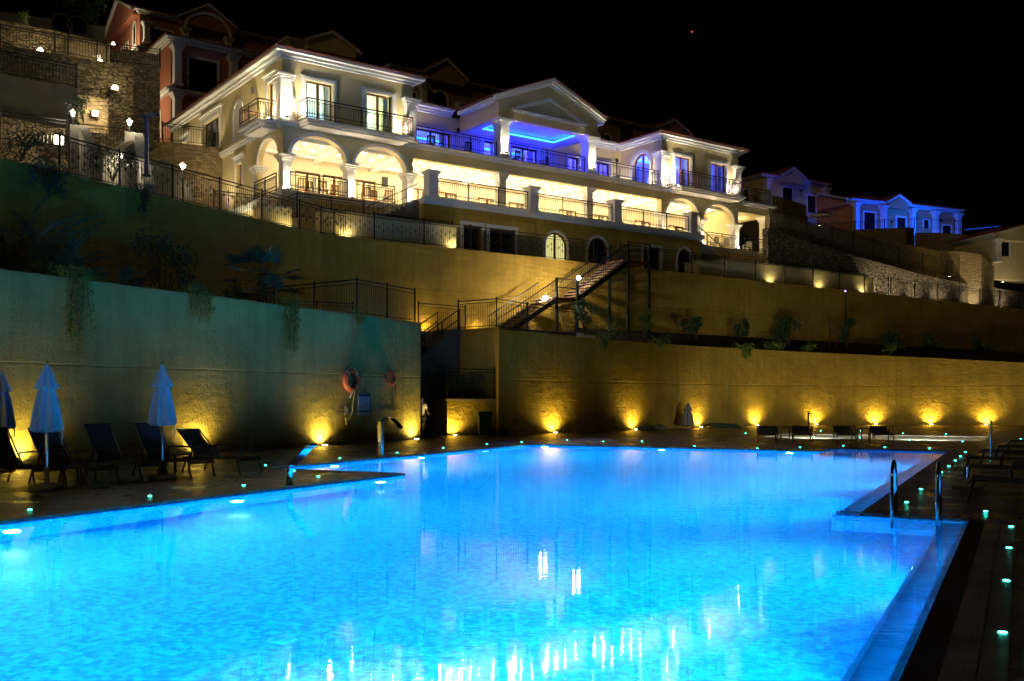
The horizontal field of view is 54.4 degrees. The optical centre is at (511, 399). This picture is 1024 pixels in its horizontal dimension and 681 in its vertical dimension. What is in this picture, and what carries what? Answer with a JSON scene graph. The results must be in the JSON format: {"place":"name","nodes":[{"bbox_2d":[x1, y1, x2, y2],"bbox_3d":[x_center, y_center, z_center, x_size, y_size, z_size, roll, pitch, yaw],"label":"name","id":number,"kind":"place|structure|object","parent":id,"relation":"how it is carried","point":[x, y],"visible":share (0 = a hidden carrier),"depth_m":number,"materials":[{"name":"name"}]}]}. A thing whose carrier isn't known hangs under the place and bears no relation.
{"place":"outdoors","nodes":[
{"label":"outdoors","id":0,"kind":"place"},
{"bbox_2d":[420,309,459,414],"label":"stone staircase","id":1,"kind":"structure","parent":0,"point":[439,351],"depth_m":46.46,"materials":[{"name":"beige stone"}]},
{"bbox_2d":[160,142,758,251],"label":"hillside","id":2,"kind":"structure","parent":0,"point":[742,235],"depth_m":102.94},
{"bbox_2d":[0,121,52,160],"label":"shrub","id":3,"kind":"object","parent":2,"relation":"on","point":[19,143],"visible":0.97,"depth_m":36.79,"materials":[{"name":"green plant"}]},
{"bbox_2d":[0,20,65,54],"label":"stone wall","id":4,"kind":"structure","parent":2,"relation":"on","point":[23,39],"depth_m":56.77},
{"bbox_2d":[0,109,67,149],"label":"iron fence","id":5,"kind":"object","parent":2,"relation":"on","point":[66,123],"visible":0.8,"depth_m":43.37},
{"bbox_2d":[0,74,76,171],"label":"stone wall","id":6,"kind":"structure","parent":2,"relation":"on","point":[29,96],"depth_m":47.25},
{"bbox_2d":[0,48,77,87],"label":"iron fence","id":7,"kind":"object","parent":6,"relation":"on","point":[75,68],"visible":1,"depth_m":47.54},
{"bbox_2d":[0,12,104,41],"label":"stone wall","id":8,"kind":"structure","parent":2,"relation":"on","point":[77,26],"depth_m":65.12,"materials":[{"name":"stone"}]},
{"bbox_2d":[51,14,72,33],"bbox_3d":[-29.363,-24.507,64.970,1.358,1.357,0.119,0,0,-36],"label":"round window","id":9,"kind":"structure","parent":8,"relation":"in","point":[59,22],"depth_m":64.96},
{"bbox_2d":[67,15,88,35],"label":"round window","id":10,"kind":"structure","parent":8,"relation":"in","point":[79,26],"depth_m":65.58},
{"bbox_2d":[0,44,132,135],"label":"stone wall","id":11,"kind":"structure","parent":2,"relation":"on","point":[97,78],"depth_m":53.83,"materials":[{"name":"stone"}]},
{"bbox_2d":[0,23,107,61],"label":"iron fence","id":12,"kind":"object","parent":11,"relation":"on","point":[55,37],"visible":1,"depth_m":53.01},
{"bbox_2d":[56,0,110,24],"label":"tree","id":13,"kind":"object","parent":2,"relation":"on","point":[89,12],"visible":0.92,"depth_m":66.26,"materials":[{"name":"green plant"}]},
{"bbox_2d":[66,34,109,62],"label":"stone wall","id":14,"kind":"structure","parent":2,"relation":"on","point":[100,51],"depth_m":58.59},
{"bbox_2d":[67,34,160,67],"bbox_3d":[-23.073,-20.241,57.918,5.244,1.489,0.126,0,0,-36],"label":"iron fence","id":15,"kind":"object","parent":14,"relation":"on","point":[159,49],"visible":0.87,"depth_m":58.04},
{"bbox_2d":[77,95,107,133],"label":"stone wall","id":16,"kind":"structure","parent":2,"relation":"on","point":[100,105],"depth_m":51.22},
{"bbox_2d":[110,49,159,152],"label":"stone wall","id":17,"kind":"structure","parent":2,"relation":"on","point":[146,88],"depth_m":61.44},
{"bbox_2d":[149,141,221,208],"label":"stone wall","id":18,"kind":"structure","parent":2,"relation":"on","point":[206,160],"depth_m":59.35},
{"bbox_2d":[105,0,279,52],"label":"villa","id":19,"kind":"object","parent":2,"relation":"on","point":[129,24],"visible":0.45,"depth_m":92.95,"materials":[{"name":"red ceramic"}]},
{"bbox_2d":[144,32,261,141],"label":"villa","id":20,"kind":"object","parent":2,"relation":"on","point":[192,70],"visible":0.25,"depth_m":70.97,"materials":[{"name":"red paint"}]},
{"bbox_2d":[187,55,219,91],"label":"door","id":21,"kind":"structure","parent":20,"relation":"in","point":[197,67],"depth_m":71.29,"materials":[{"name":"black paint"}]},
{"bbox_2d":[261,29,363,60],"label":"villa","id":22,"kind":"object","parent":2,"relation":"on","point":[332,42],"visible":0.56,"depth_m":79.27,"materials":[{"name":"beige paint"}]},
{"bbox_2d":[382,56,506,108],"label":"villa","id":23,"kind":"object","parent":2,"relation":"on","point":[448,83],"visible":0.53,"depth_m":89.93,"materials":[{"name":"paint"}]},
{"bbox_2d":[597,115,693,141],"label":"villa","id":24,"kind":"object","parent":2,"relation":"on","point":[616,129],"visible":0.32,"depth_m":102.79,"materials":[{"name":"paint"}]},
{"bbox_2d":[739,166,833,240],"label":"villa","id":25,"kind":"object","parent":2,"relation":"on","point":[788,183],"visible":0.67,"depth_m":106.75,"materials":[{"name":"beige paint"}]},
{"bbox_2d":[771,195,805,221],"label":"stone wall","id":26,"kind":"structure","parent":2,"relation":"on","point":[786,205],"depth_m":92.50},
{"bbox_2d":[842,227,913,245],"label":"stone wall","id":27,"kind":"structure","parent":2,"relation":"on","point":[905,235],"depth_m":98.00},
{"bbox_2d":[823,217,1000,232],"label":"iron fence","id":28,"kind":"object","parent":27,"relation":"on","point":[991,226],"visible":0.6,"depth_m":99.03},
{"bbox_2d":[816,193,965,245],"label":"villa","id":29,"kind":"object","parent":2,"relation":"on","point":[864,209],"visible":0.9,"depth_m":107.37,"materials":[{"name":"white paint"}]},
{"bbox_2d":[762,228,1023,308],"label":"stone wall","id":30,"kind":"structure","parent":2,"relation":"on","point":[781,248],"depth_m":77.27,"materials":[{"name":"stone"}]},
{"bbox_2d":[765,215,1023,291],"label":"stone wall","id":31,"kind":"structure","parent":2,"relation":"on","point":[913,257],"depth_m":82.05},
{"bbox_2d":[915,233,968,250],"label":"stone wall","id":32,"kind":"structure","parent":2,"relation":"on","point":[936,241],"depth_m":95.18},
{"bbox_2d":[948,223,1023,287],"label":"villa","id":33,"kind":"object","parent":2,"relation":"on","point":[1000,250],"visible":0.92,"depth_m":90.52,"materials":[{"name":"beige paint"}]},
{"bbox_2d":[0,446,967,680],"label":"pool water","id":34,"kind":"structure","parent":0,"point":[543,563],"depth_m":9.27,"materials":[{"name":"liquid"}]},
{"bbox_2d":[420,326,574,340],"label":"landing paving","id":35,"kind":"structure","parent":0,"point":[430,332],"depth_m":48.21,"materials":[{"name":"stone"}]},
{"bbox_2d":[417,301,465,330],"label":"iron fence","id":36,"kind":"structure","parent":35,"relation":"on","point":[445,315],"depth_m":49.59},
{"bbox_2d":[488,241,649,336],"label":"steel staircase","id":37,"kind":"structure","parent":35,"relation":"on","point":[620,264],"depth_m":55.69,"materials":[{"name":"black metal"}]},
{"bbox_2d":[0,425,1023,680],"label":"pool deck","id":38,"kind":"structure","parent":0,"point":[998,501],"depth_m":21.88,"materials":[{"name":"stone"}]},
{"bbox_2d":[0,370,15,471],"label":"closed parasol","id":39,"kind":"object","parent":38,"relation":"on","point":[7,418],"visible":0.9,"depth_m":22.21,"materials":[{"name":"white fabric"}]},
{"bbox_2d":[0,427,67,484],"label":"sun lounger","id":40,"kind":"object","parent":38,"relation":"on","point":[10,459],"visible":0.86,"depth_m":19.03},
{"bbox_2d":[29,361,63,490],"bbox_3d":[-8.305,0.456,17.781,0.567,2.287,0.567,0,0,22],"label":"closed parasol","id":41,"kind":"object","parent":38,"relation":"on","point":[46,416],"visible":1,"depth_m":17.64,"materials":[{"name":"white fabric"}]},
{"bbox_2d":[27,428,119,486],"bbox_3d":[-8.316,1.071,18.859,1.744,1.073,0.756,0,0,27],"label":"sun lounger","id":42,"kind":"object","parent":38,"relation":"on","point":[57,454],"visible":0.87,"depth_m":19.03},
{"bbox_2d":[82,423,167,481],"bbox_3d":[-7.817,1.048,20.120,1.706,1.118,0.756,0,0,27],"label":"sun lounger","id":43,"kind":"object","parent":38,"relation":"on","point":[102,442],"visible":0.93,"depth_m":20.32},
{"bbox_2d":[147,362,176,479],"bbox_3d":[-7.044,0.425,20.048,0.567,2.350,0.567,0,0,22],"label":"closed parasol","id":44,"kind":"object","parent":38,"relation":"on","point":[162,413],"visible":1,"depth_m":19.91,"materials":[{"name":"white fabric"}]},
{"bbox_2d":[132,423,215,478],"bbox_3d":[-7.095,1.048,20.874,1.706,1.118,0.756,0,0,27],"label":"sun lounger","id":45,"kind":"object","parent":38,"relation":"on","point":[149,436],"visible":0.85,"depth_m":21.04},
{"bbox_2d":[0,269,419,464],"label":"retaining wall","id":46,"kind":"structure","parent":38,"relation":"on","point":[236,373],"depth_m":29.71,"materials":[{"name":"concrete"}]},
{"bbox_2d":[29,260,107,362],"bbox_3d":[-11.258,-2.233,25.623,0.760,2.639,2.463,0,0,29],"label":"hanging creeper","id":47,"kind":"object","parent":46,"relation":"hanging from","point":[70,318],"visible":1,"depth_m":25.56,"materials":[{"name":"green plant"}]},
{"bbox_2d":[173,280,229,323],"bbox_3d":[-9.156,-2.889,29.676,0.723,1.331,2.127,0,0,29],"label":"hanging creeper","id":48,"kind":"object","parent":46,"relation":"attached to","point":[204,292],"visible":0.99,"depth_m":29.41,"materials":[{"name":"green plant"}]},
{"bbox_2d":[267,293,311,356],"bbox_3d":[-7.416,-2.463,33.130,0.717,2.168,2.200,0,0,28],"label":"hanging creeper","id":49,"kind":"object","parent":46,"relation":"hanging from","point":[293,306],"visible":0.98,"depth_m":33.04,"materials":[{"name":"green plant"}]},
{"bbox_2d":[236,277,415,321],"bbox_3d":[-7.698,-3.817,38.786,7.416,1.435,3.710,0,0,3],"label":"iron fence","id":50,"kind":"object","parent":46,"relation":"on","point":[314,283],"visible":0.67,"depth_m":38.14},
{"bbox_2d":[343,367,359,424],"bbox_3d":[-5.824,-0.144,36.041,0.239,2.086,0.944,0,0,27],"label":"lifebuoy","id":51,"kind":"object","parent":46,"relation":"attached to","point":[352,388],"visible":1,"depth_m":35.94,"materials":[{"name":"orange plastic"}]},
{"bbox_2d":[177,428,261,474],"bbox_3d":[-6.423,1.126,21.822,1.875,0.962,0.756,0,0,27],"label":"sun lounger","id":52,"kind":"object","parent":38,"relation":"on","point":[194,438],"visible":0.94,"depth_m":21.99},
{"bbox_2d":[376,417,402,455],"bbox_3d":[-3.464,1.038,28.058,0.790,1.125,0.240,0,0,27],"label":"water spout","id":53,"kind":"object","parent":38,"relation":"on","point":[396,423],"visible":0.97,"depth_m":28.13,"materials":[{"name":"silver metal"}]},
{"bbox_2d":[421,399,495,434],"bbox_3d":[-2.487,0.790,46.204,2.700,1.660,2.547,0,0,-31],"label":"planter box","id":54,"kind":"object","parent":38,"relation":"on","point":[451,416],"visible":0.82,"depth_m":45.07,"materials":[{"name":"paint"}]},
{"bbox_2d":[446,367,494,398],"bbox_3d":[-1.850,-0.748,45.200,2.594,1.455,0.124,0,0,-32],"label":"iron fence","id":55,"kind":"object","parent":54,"relation":"on","point":[447,371],"visible":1,"depth_m":45.17,"materials":[{"name":"metal"}]},
{"bbox_2d":[0,445,942,525],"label":"pool basin","id":56,"kind":"object","parent":38,"relation":"in","point":[446,453],"visible":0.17,"depth_m":18.06,"materials":[{"name":"blue tile"}]},
{"bbox_2d":[460,327,503,434],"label":"retaining wall","id":57,"kind":"structure","parent":38,"relation":"on","point":[479,348],"depth_m":46.24,"materials":[{"name":"paint"}]},
{"bbox_2d":[476,411,492,435],"bbox_3d":[-1.233,1.060,44.258,0.640,1.080,0.666,0,0,-12],"label":"litter bin","id":58,"kind":"object","parent":38,"relation":"on","point":[484,418],"visible":1,"depth_m":44.00,"materials":[{"name":"black plastic"}]},
{"bbox_2d":[0,444,1015,680],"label":"coping kerb","id":59,"kind":"structure","parent":38,"relation":"on","point":[961,659],"depth_m":8.58,"materials":[{"name":"grey stone"}]},
{"bbox_2d":[283,443,316,485],"bbox_3d":[-3.895,1.193,18.239,0.872,0.815,0.234,0,0,43],"label":"water spout","id":60,"kind":"object","parent":59,"relation":"on","point":[303,452],"visible":0.97,"depth_m":18.29,"materials":[{"name":"silver metal"}]},
{"bbox_2d":[499,328,1023,434],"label":"retaining wall","id":61,"kind":"structure","parent":38,"relation":"on","point":[551,383],"depth_m":59.89,"materials":[{"name":"paint"}]},
{"bbox_2d":[458,297,576,335],"bbox_3d":[0.577,-3.916,47.346,6.089,1.658,1.961,0,0,-18],"label":"iron fence","id":62,"kind":"object","parent":61,"relation":"on","point":[526,306],"visible":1,"depth_m":46.90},
{"bbox_2d":[761,434,986,440],"bbox_3d":[15.515,1.633,42.722,8.700,0.006,5.800,0,0,27],"label":"paddling pool basin","id":63,"kind":"object","parent":38,"relation":"in","point":[928,438],"visible":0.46,"depth_m":43.10,"materials":[{"name":"tile"}]},
{"bbox_2d":[836,511,991,680],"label":"drain grate","id":64,"kind":"object","parent":38,"relation":"in","point":[926,661],"visible":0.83,"depth_m":7.47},
{"bbox_2d":[890,459,941,521],"bbox_3d":[5.590,1.691,13.778,0.628,1.719,0.564,0,0,27],"label":"pool ladder","id":65,"kind":"object","parent":38,"relation":"attached to","point":[893,490],"visible":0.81,"depth_m":13.70,"materials":[{"name":"silver metal"}]},
{"bbox_2d":[963,445,1023,473],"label":"sun lounger","id":66,"kind":"object","parent":38,"relation":"on","point":[969,457],"visible":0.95,"depth_m":21.31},
{"bbox_2d":[964,451,1023,477],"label":"sun lounger","id":67,"kind":"object","parent":38,"relation":"on","point":[989,466],"visible":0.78,"depth_m":18.58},
{"bbox_2d":[966,461,1023,501],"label":"sun lounger","id":68,"kind":"object","parent":38,"relation":"on","point":[1010,479],"visible":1,"depth_m":15.60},
{"bbox_2d":[0,0,1023,234],"label":"sky","id":69,"kind":"structure","parent":0,"point":[922,101],"materials":[{"name":"black"}]},
{"bbox_2d":[576,328,1023,362],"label":"planting soil","id":70,"kind":"structure","parent":0,"point":[795,345],"depth_m":66.25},
{"bbox_2d":[0,194,106,272],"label":"date palm","id":71,"kind":"object","parent":70,"relation":"on","point":[5,259],"visible":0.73,"depth_m":29.29,"materials":[{"name":"green plant"}]},
{"bbox_2d":[0,210,114,275],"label":"date palm","id":72,"kind":"object","parent":70,"relation":"on","point":[76,244],"visible":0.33,"depth_m":30.91,"materials":[{"name":"green plant"}]},
{"bbox_2d":[32,231,91,277],"bbox_3d":[-11.992,-3.681,26.880,1.627,1.646,1.665,0,0,33],"label":"shrub","id":73,"kind":"object","parent":70,"relation":"on","point":[52,253],"visible":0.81,"depth_m":26.73,"materials":[{"name":"green plant"}]},
{"bbox_2d":[0,158,320,309],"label":"retaining wall","id":74,"kind":"structure","parent":70,"relation":"on","point":[210,236],"depth_m":38.55,"materials":[{"name":"concrete"}]},
{"bbox_2d":[4,151,80,198],"bbox_3d":[-16.114,-7.699,34.321,0.799,1.437,3.024,0,0,28],"label":"hanging creeper","id":75,"kind":"object","parent":74,"relation":"hanging from","point":[55,172],"visible":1,"depth_m":34.29,"materials":[{"name":"green plant"}]},
{"bbox_2d":[127,179,150,218],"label":"hanging creeper","id":76,"kind":"object","parent":74,"relation":"attached to","point":[142,191],"visible":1,"depth_m":38.03,"materials":[{"name":"green plant"}]},
{"bbox_2d":[138,112,157,176],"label":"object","id":77,"kind":"object","parent":74,"relation":"on","point":[146,142],"visible":1,"depth_m":35.54,"materials":[{"name":"blue metal"}]},
{"bbox_2d":[58,132,346,235],"bbox_3d":[-10.576,-8.693,45.627,0.121,1.465,23.721,0,0,27],"label":"iron fence","id":78,"kind":"object","parent":74,"relation":"on","point":[119,151],"visible":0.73,"depth_m":40.60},
{"bbox_2d":[124,227,202,290],"bbox_3d":[-11.411,-4.242,32.685,2.406,2.772,2.465,0,0,-18],"label":"shrub","id":79,"kind":"object","parent":70,"relation":"on","point":[161,245],"visible":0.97,"depth_m":32.46,"materials":[{"name":"green plant"}]},
{"bbox_2d":[219,242,306,302],"bbox_3d":[-9.441,-4.516,37.893,3.416,3.204,3.684,0,0,0],"label":"fan palm","id":80,"kind":"object","parent":70,"relation":"on","point":[273,254],"visible":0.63,"depth_m":37.71,"materials":[{"name":"green plant"}]},
{"bbox_2d":[254,270,287,303],"bbox_3d":[-8.482,-3.687,34.762,1.310,1.651,0.946,0,0,23],"label":"shrub","id":81,"kind":"object","parent":70,"relation":"on","point":[275,280],"visible":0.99,"depth_m":34.71,"materials":[{"name":"green plant"}]},
{"bbox_2d":[572,297,597,334],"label":"shrub","id":82,"kind":"object","parent":70,"relation":"on","point":[581,314],"visible":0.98,"depth_m":52.20,"materials":[{"name":"green plant"}]},
{"bbox_2d":[321,234,1023,352],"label":"retaining wall","id":83,"kind":"structure","parent":70,"relation":"on","point":[721,306],"depth_m":60.27,"materials":[{"name":"concrete"}]},
{"bbox_2d":[320,206,593,262],"bbox_3d":[-2.217,-8.662,53.261,17.526,1.405,0.126,0,0,-36],"label":"railing","id":84,"kind":"object","parent":83,"relation":"on","point":[423,220],"visible":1,"depth_m":52.32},
{"bbox_2d":[620,242,888,294],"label":"iron fence","id":85,"kind":"object","parent":83,"relation":"on","point":[886,286],"visible":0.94,"depth_m":67.38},
{"bbox_2d":[890,277,1023,308],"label":"iron fence","id":86,"kind":"object","parent":83,"relation":"on","point":[920,290],"visible":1,"depth_m":82.39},
{"bbox_2d":[770,313,805,345],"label":"shrub","id":87,"kind":"object","parent":70,"relation":"on","point":[782,331],"visible":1,"depth_m":65.51,"materials":[{"name":"green plant"}]},
{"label":"walkway paving","id":88,"kind":"structure","parent":0,"visible":0},
{"bbox_2d":[0,117,67,172],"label":"stone wall","id":89,"kind":"structure","parent":88,"relation":"on","point":[49,153],"depth_m":44.85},
{"bbox_2d":[70,124,101,181],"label":"stone wall","id":90,"kind":"structure","parent":88,"relation":"on","point":[83,133],"depth_m":42.53,"materials":[{"name":"grey concrete"}]},
{"bbox_2d":[62,90,89,122],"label":"shrub","id":91,"kind":"object","parent":90,"relation":"on","point":[80,103],"visible":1,"depth_m":42.85,"materials":[{"name":"green plant"}]},
{"bbox_2d":[91,132,122,153],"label":"stone wall","id":92,"kind":"structure","parent":88,"relation":"on","point":[109,139],"depth_m":47.72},
{"bbox_2d":[76,140,143,181],"bbox_3d":[-15.518,-9.216,38.520,2.196,1.569,2.317,0,0,42],"label":"shrub","id":93,"kind":"object","parent":88,"relation":"on","point":[115,169],"visible":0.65,"depth_m":38.39,"materials":[{"name":"green plant"}]},
{"bbox_2d":[102,140,134,189],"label":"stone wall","id":94,"kind":"structure","parent":88,"relation":"on","point":[124,146],"depth_m":42.31,"materials":[{"name":"grey concrete"}]},
{"bbox_2d":[125,131,154,193],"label":"stone wall","id":95,"kind":"structure","parent":88,"relation":"on","point":[138,138],"depth_m":42.23,"materials":[{"name":"grey concrete"}]},
{"bbox_2d":[150,160,192,202],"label":"stone wall","id":96,"kind":"structure","parent":88,"relation":"on","point":[154,169],"depth_m":44.06,"materials":[{"name":"stone"}]},
{"bbox_2d":[252,203,291,226],"bbox_3d":[-11.569,-8.660,48.351,1.560,1.400,1.640,0,0,-36],"label":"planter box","id":97,"kind":"object","parent":88,"relation":"on","point":[283,217],"visible":0.23,"depth_m":48.04,"materials":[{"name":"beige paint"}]},
{"bbox_2d":[314,210,457,247],"bbox_3d":[-6.389,-8.685,52.032,7.748,1.450,1.640,0,0,-36],"label":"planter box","id":98,"kind":"object","parent":88,"relation":"on","point":[436,240],"visible":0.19,"depth_m":51.55,"materials":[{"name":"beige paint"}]},
{"bbox_2d":[163,43,776,272],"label":"hotel building","id":99,"kind":"structure","parent":88,"relation":"on","point":[282,118],"depth_m":61.29,"materials":[{"name":"beige paint"}]},
{"bbox_2d":[201,108,220,147],"bbox_3d":[-18.588,-16.305,61.833,0.331,2.710,3.520,0,0,-36],"label":"door","id":100,"kind":"structure","parent":99,"relation":"in","point":[218,120],"depth_m":61.47,"materials":[{"name":"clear glass"}]},
{"bbox_2d":[265,77,275,119],"bbox_3d":[-13.084,-16.215,54.336,0.325,2.690,1.420,0,0,-36],"label":"door","id":101,"kind":"structure","parent":99,"relation":"in","point":[269,80],"depth_m":54.62,"materials":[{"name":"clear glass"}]},
{"bbox_2d":[301,73,336,122],"bbox_3d":[-10.551,-16.215,54.311,2.130,2.690,0.331,0,0,-36],"label":"door","id":102,"kind":"structure","parent":99,"relation":"in","point":[303,76],"depth_m":54.36,"materials":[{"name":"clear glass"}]},
{"bbox_2d":[280,191,364,217],"bbox_3d":[-9.891,-9.938,51.863,4.397,1.355,1.872,0,0,-9],"label":"iron fence","id":103,"kind":"object","parent":99,"relation":"on","point":[283,203],"visible":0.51,"depth_m":51.76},
{"bbox_2d":[362,86,395,132],"bbox_3d":[-7.587,-16.215,56.486,2.190,2.690,0.331,0,0,-36],"label":"door","id":104,"kind":"structure","parent":99,"relation":"in","point":[364,89],"depth_m":56.54,"materials":[{"name":"white glass"}]},
{"bbox_2d":[460,220,484,250],"bbox_3d":[-2.302,-9.050,56.648,1.679,2.100,0.331,0,0,-36],"label":"door","id":105,"kind":"structure","parent":99,"relation":"in","point":[477,245],"depth_m":56.73,"materials":[{"name":"black paint"}]},
{"bbox_2d":[486,224,517,254],"bbox_3d":[-0.612,-9.050,57.893,2.269,2.100,0.331,0,0,-36],"label":"door","id":106,"kind":"structure","parent":99,"relation":"in","point":[490,245],"depth_m":57.90,"materials":[{"name":"black paint"}]},
{"bbox_2d":[543,230,568,259],"bbox_3d":[2.629,-9.127,60.277,2.023,2.253,0.316,0,0,-36],"label":"window","id":107,"kind":"structure","parent":99,"relation":"in","point":[547,252],"depth_m":60.33,"materials":[{"name":"glass"}]},
{"bbox_2d":[586,235,607,263],"bbox_3d":[5.316,-9.127,62.258,1.963,2.253,0.316,0,0,-36],"label":"window","id":108,"kind":"structure","parent":99,"relation":"in","point":[599,246],"depth_m":62.32,"materials":[{"name":"white paint"}]},
{"bbox_2d":[672,151,693,186],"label":"door","id":109,"kind":"structure","parent":99,"relation":"in","point":[674,153],"depth_m":71.03,"materials":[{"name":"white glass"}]},
{"bbox_2d":[708,158,728,193],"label":"door","id":110,"kind":"structure","parent":99,"relation":"in","point":[710,161],"depth_m":73.20,"materials":[{"name":"white glass"}]},
{"bbox_2d":[684,260,723,276],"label":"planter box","id":111,"kind":"object","parent":88,"relation":"on","point":[695,267],"visible":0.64,"depth_m":66.43,"materials":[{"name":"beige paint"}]},
{"bbox_2d":[711,258,872,292],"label":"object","id":112,"kind":"object","parent":88,"relation":"on","point":[857,282],"visible":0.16,"depth_m":71.38,"materials":[{"name":"beige paint"}]},
{"bbox_2d":[940,251,993,305],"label":"stone wall","id":113,"kind":"structure","parent":88,"relation":"on","point":[973,270],"depth_m":87.17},
{"bbox_2d":[769,208,1021,288],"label":"iron fence","id":114,"kind":"object","parent":113,"relation":"on","point":[920,257],"visible":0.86,"depth_m":80.02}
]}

